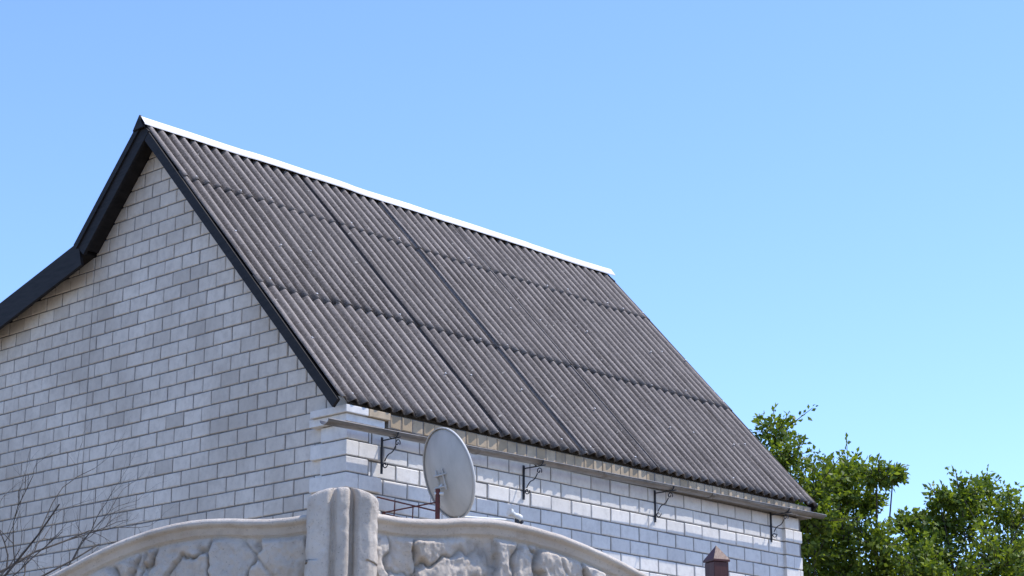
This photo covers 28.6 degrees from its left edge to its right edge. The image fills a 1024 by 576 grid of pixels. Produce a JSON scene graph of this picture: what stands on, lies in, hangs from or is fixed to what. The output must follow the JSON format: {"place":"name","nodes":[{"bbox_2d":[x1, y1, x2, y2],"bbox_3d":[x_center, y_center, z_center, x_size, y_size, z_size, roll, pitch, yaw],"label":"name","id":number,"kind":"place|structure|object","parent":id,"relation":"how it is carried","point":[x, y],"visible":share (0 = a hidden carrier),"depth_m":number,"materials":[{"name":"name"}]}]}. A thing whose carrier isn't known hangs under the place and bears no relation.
{"place":"outdoors","nodes":[
{"label":"outdoors","id":0,"kind":"place"},
{"bbox_2d":[0,258,95,575],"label":"gable wall bricks rear","id":1,"kind":"object","parent":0,"point":[55,421],"visible":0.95,"depth_m":20.15,"materials":[{"name":"white brick"}]},
{"bbox_2d":[0,0,1023,574],"label":"sky","id":2,"kind":"structure","parent":0,"point":[817,202],"materials":[{"name":"blue"}]},
{"label":"ground","id":3,"kind":"structure","parent":0,"visible":0},
{"bbox_2d":[0,416,171,575],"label":"bare tree","id":4,"kind":"object","parent":3,"relation":"on","point":[16,562],"visible":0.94,"depth_m":14.20,"materials":[{"name":"brown plant"}]},
{"bbox_2d":[78,152,346,560],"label":"gable wall bricks","id":5,"kind":"object","parent":3,"relation":"on","point":[275,475],"visible":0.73,"depth_m":18.79,"materials":[{"name":"white brick"}]},
{"bbox_2d":[309,426,380,513],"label":"corner pier bricks","id":6,"kind":"object","parent":3,"relation":"on","point":[348,463],"visible":0.4,"depth_m":17.06,"materials":[{"name":"white brick"}]},
{"bbox_2d":[309,413,384,429],"bbox_3d":[-1.419,1.176,17.275,0.470,0.066,0.450,-14,-21,41],"label":"corbel course","id":7,"kind":"object","parent":6,"relation":"on","point":[316,424],"visible":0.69,"depth_m":17.14,"materials":[{"name":"brick"}]},
{"bbox_2d":[310,404,368,419],"bbox_3d":[-1.478,1.077,17.183,0.460,0.065,0.260,-14,-21,41],"label":"corbel course","id":8,"kind":"object","parent":7,"relation":"on","point":[338,410],"visible":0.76,"depth_m":17.06,"materials":[{"name":"brick"}]},
{"bbox_2d":[366,409,390,421],"bbox_3d":[-1.241,1.116,17.317,0.300,0.065,0.252,-14,-21,41],"label":"corbel course","id":9,"kind":"object","parent":7,"relation":"on","point":[380,415],"visible":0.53,"depth_m":17.22,"materials":[{"name":"beige brick"}]},
{"bbox_2d":[322,426,368,491],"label":"mortar joints","id":10,"kind":"object","parent":3,"relation":"on","point":[348,455],"visible":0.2,"depth_m":17.06,"materials":[{"name":"grey concrete"}]},
{"bbox_2d":[50,487,647,575],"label":"concrete fence","id":11,"kind":"object","parent":3,"relation":"on","point":[342,531],"visible":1,"depth_m":4.89,"materials":[{"name":"beige concrete"}]},
{"bbox_2d":[0,157,794,575],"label":"brick wall","id":12,"kind":"structure","parent":3,"relation":"on","point":[444,423],"depth_m":19.22,"materials":[{"name":"grey brick"}]},
{"bbox_2d":[0,251,96,329],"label":"roof deck rear","id":13,"kind":"structure","parent":12,"relation":"on","point":[89,256],"depth_m":20.16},
{"bbox_2d":[152,134,339,395],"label":"roof deck","id":14,"kind":"structure","parent":12,"relation":"on","point":[336,392],"depth_m":17.87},
{"bbox_2d":[0,246,83,328],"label":"verge board rear","id":15,"kind":"object","parent":14,"relation":"attached to","point":[44,281],"visible":1,"depth_m":20.32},
{"bbox_2d":[144,124,339,406],"bbox_3d":[-2.559,-0.304,18.312,2.998,3.282,0.032,-14,-21,41],"label":"verge board","id":16,"kind":"object","parent":14,"relation":"attached to","point":[281,325],"visible":1,"depth_m":18.09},
{"bbox_2d":[145,124,817,505],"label":"roof sheets","id":17,"kind":"object","parent":14,"relation":"on","point":[383,306],"visible":1,"depth_m":20.26,"materials":[{"name":"metal"}]},
{"bbox_2d":[141,116,614,275],"bbox_3d":[-1.221,-0.908,22.208,0.176,0.122,7.170,-14,-21,41],"label":"ridge cap","id":18,"kind":"object","parent":17,"relation":"on","point":[259,158],"visible":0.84,"depth_m":21.72,"materials":[{"name":"metal"}]},
{"bbox_2d":[133,115,144,131],"bbox_3d":[-3.653,-1.621,19.680,0.171,0.151,0.030,-14,-21,41],"label":"ridge end cap","id":19,"kind":"object","parent":18,"relation":"attached to","point":[139,124],"visible":1,"depth_m":19.66,"materials":[{"name":"black metal"}]},
{"bbox_2d":[235,190,745,477],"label":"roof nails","id":20,"kind":"object","parent":17,"relation":"attached to","point":[480,338],"visible":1,"depth_m":19.91,"materials":[{"name":"metal"}]},
{"bbox_2d":[607,274,817,511],"bbox_3d":[2.232,1.137,23.319,2.997,3.282,0.032,-14,-21,41],"label":"verge board","id":21,"kind":"object","parent":14,"relation":"attached to","point":[813,508],"visible":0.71,"depth_m":22.84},
{"bbox_2d":[88,129,608,276],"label":"roof deck rear","id":22,"kind":"structure","parent":12,"relation":"on","point":[117,207],"depth_m":19.95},
{"bbox_2d":[79,126,150,254],"bbox_3d":[-3.936,-0.975,19.817,1.099,1.181,0.033,-14,-21,41],"label":"verge board rear","id":23,"kind":"object","parent":22,"relation":"attached to","point":[122,174],"visible":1,"depth_m":19.78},
{"bbox_2d":[74,130,139,248],"bbox_3d":[-3.996,-1.013,19.848,1.020,1.110,0.017,-14,-21,41],"label":"fascia board","id":24,"kind":"object","parent":23,"relation":"attached to","point":[105,188],"visible":1,"depth_m":19.85,"materials":[{"name":"black wood"}]},
{"bbox_2d":[368,433,783,575],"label":"front wall bricks","id":25,"kind":"object","parent":12,"relation":"attached to","point":[408,476],"visible":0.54,"depth_m":19.43,"materials":[{"name":"white brick"}]},
{"bbox_2d":[381,432,400,471],"bbox_3d":[-1.033,1.398,17.160,0.228,0.318,0.014,-14,-21,40],"label":"gutter bracket","id":26,"kind":"object","parent":25,"relation":"attached to","point":[382,463],"visible":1,"depth_m":17.18,"materials":[{"name":"grey metal"}]},
{"bbox_2d":[380,437,382,473],"bbox_3d":[-1.117,1.437,17.228,0.009,0.320,0.022,-14,-21,41],"label":"gutter bracket plate","id":27,"kind":"object","parent":26,"relation":"attached to","point":[381,472],"visible":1,"depth_m":17.21,"materials":[{"name":"black metal"}]},
{"bbox_2d":[377,427,523,523],"bbox_3d":[-0.535,1.709,17.291,0.961,0.879,0.944,-9,-18,27],"label":"satellite dish","id":28,"kind":"object","parent":25,"relation":"attached to","point":[449,474],"visible":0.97,"depth_m":16.93,"materials":[{"name":"paint"}]},
{"bbox_2d":[524,460,545,497],"bbox_3d":[0.208,1.756,18.497,0.272,0.318,0.014,-14,-21,41],"label":"gutter bracket","id":29,"kind":"object","parent":25,"relation":"attached to","point":[534,478],"visible":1,"depth_m":18.52,"materials":[{"name":"grey metal"}]},
{"bbox_2d":[523,465,524,499],"bbox_3d":[0.109,1.800,18.581,0.009,0.320,0.022,-14,-21,41],"label":"gutter bracket plate","id":30,"kind":"object","parent":29,"relation":"attached to","point":[523,483],"visible":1,"depth_m":18.57,"materials":[{"name":"black metal"}]},
{"bbox_2d":[655,486,676,519],"bbox_3d":[1.522,2.125,19.877,0.272,0.318,0.014,-14,-21,40],"label":"gutter bracket","id":31,"kind":"object","parent":25,"relation":"attached to","point":[664,503],"visible":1,"depth_m":19.91,"materials":[{"name":"grey metal"}]},
{"bbox_2d":[320,419,825,518],"bbox_3d":[0.902,1.797,19.193,0.110,0.146,7.260,-14,-21,41],"label":"gutter","id":32,"kind":"object","parent":31,"relation":"on","point":[422,440],"visible":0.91,"depth_m":18.88,"materials":[{"name":"metal"}]},
{"bbox_2d":[328,418,826,515],"bbox_3d":[0.944,1.768,19.161,0.012,0.112,7.260,-14,-21,41],"label":"gutter bead","id":33,"kind":"object","parent":32,"relation":"attached to","point":[576,466],"visible":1,"depth_m":18.84,"materials":[{"name":"grey metal"}]},
{"bbox_2d":[654,490,655,521],"bbox_3d":[1.422,2.169,19.960,0.009,0.320,0.022,-14,-21,40],"label":"gutter bracket plate","id":34,"kind":"object","parent":31,"relation":"attached to","point":[654,506],"visible":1,"depth_m":19.95,"materials":[{"name":"black metal"}]},
{"bbox_2d":[771,508,791,539],"bbox_3d":[2.855,2.500,21.278,0.272,0.318,0.014,-14,-21,41],"label":"gutter bracket","id":35,"kind":"object","parent":25,"relation":"attached to","point":[780,524],"visible":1,"depth_m":21.31,"materials":[{"name":"grey metal"}]},
{"bbox_2d":[384,415,810,519],"bbox_3d":[1.023,1.816,19.638,0.191,0.123,6.380,-14,-21,41],"label":"eave cornice core","id":36,"kind":"object","parent":12,"relation":"attached to","point":[387,424],"visible":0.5,"depth_m":20.10,"materials":[{"name":"grey concrete"}]},
{"bbox_2d":[390,415,809,516],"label":"eave cornice bricks","id":37,"kind":"object","parent":36,"relation":"attached to","point":[483,441],"visible":0.66,"depth_m":18.93,"materials":[{"name":"beige brick"}]},
{"bbox_2d":[703,546,729,575],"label":"wooden gate post","id":38,"kind":"object","parent":3,"relation":"on","point":[716,560],"visible":1,"depth_m":5.99,"materials":[{"name":"brown wood"}]},
{"bbox_2d":[782,518,801,570],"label":"mortar joints","id":39,"kind":"object","parent":3,"relation":"on","point":[794,543],"visible":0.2,"depth_m":21.59,"materials":[{"name":"grey concrete"}]},
{"bbox_2d":[782,516,802,575],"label":"corner pier bricks","id":40,"kind":"object","parent":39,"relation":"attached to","point":[792,548],"visible":0.45,"depth_m":21.53,"materials":[{"name":"white brick"}]},
{"bbox_2d":[749,402,875,575],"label":"apple tree","id":41,"kind":"object","parent":3,"relation":"on","point":[816,490],"visible":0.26,"depth_m":24.90,"materials":[{"name":"green plant"}]},
{"bbox_2d":[802,433,937,575],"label":"apple tree","id":42,"kind":"object","parent":3,"relation":"on","point":[877,542],"visible":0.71,"depth_m":25.16,"materials":[{"name":"green plant"}]},
{"bbox_2d":[881,464,1023,575],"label":"apple tree","id":43,"kind":"object","parent":3,"relation":"on","point":[966,504],"visible":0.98,"depth_m":25.56,"materials":[{"name":"green plant"}]}
]}

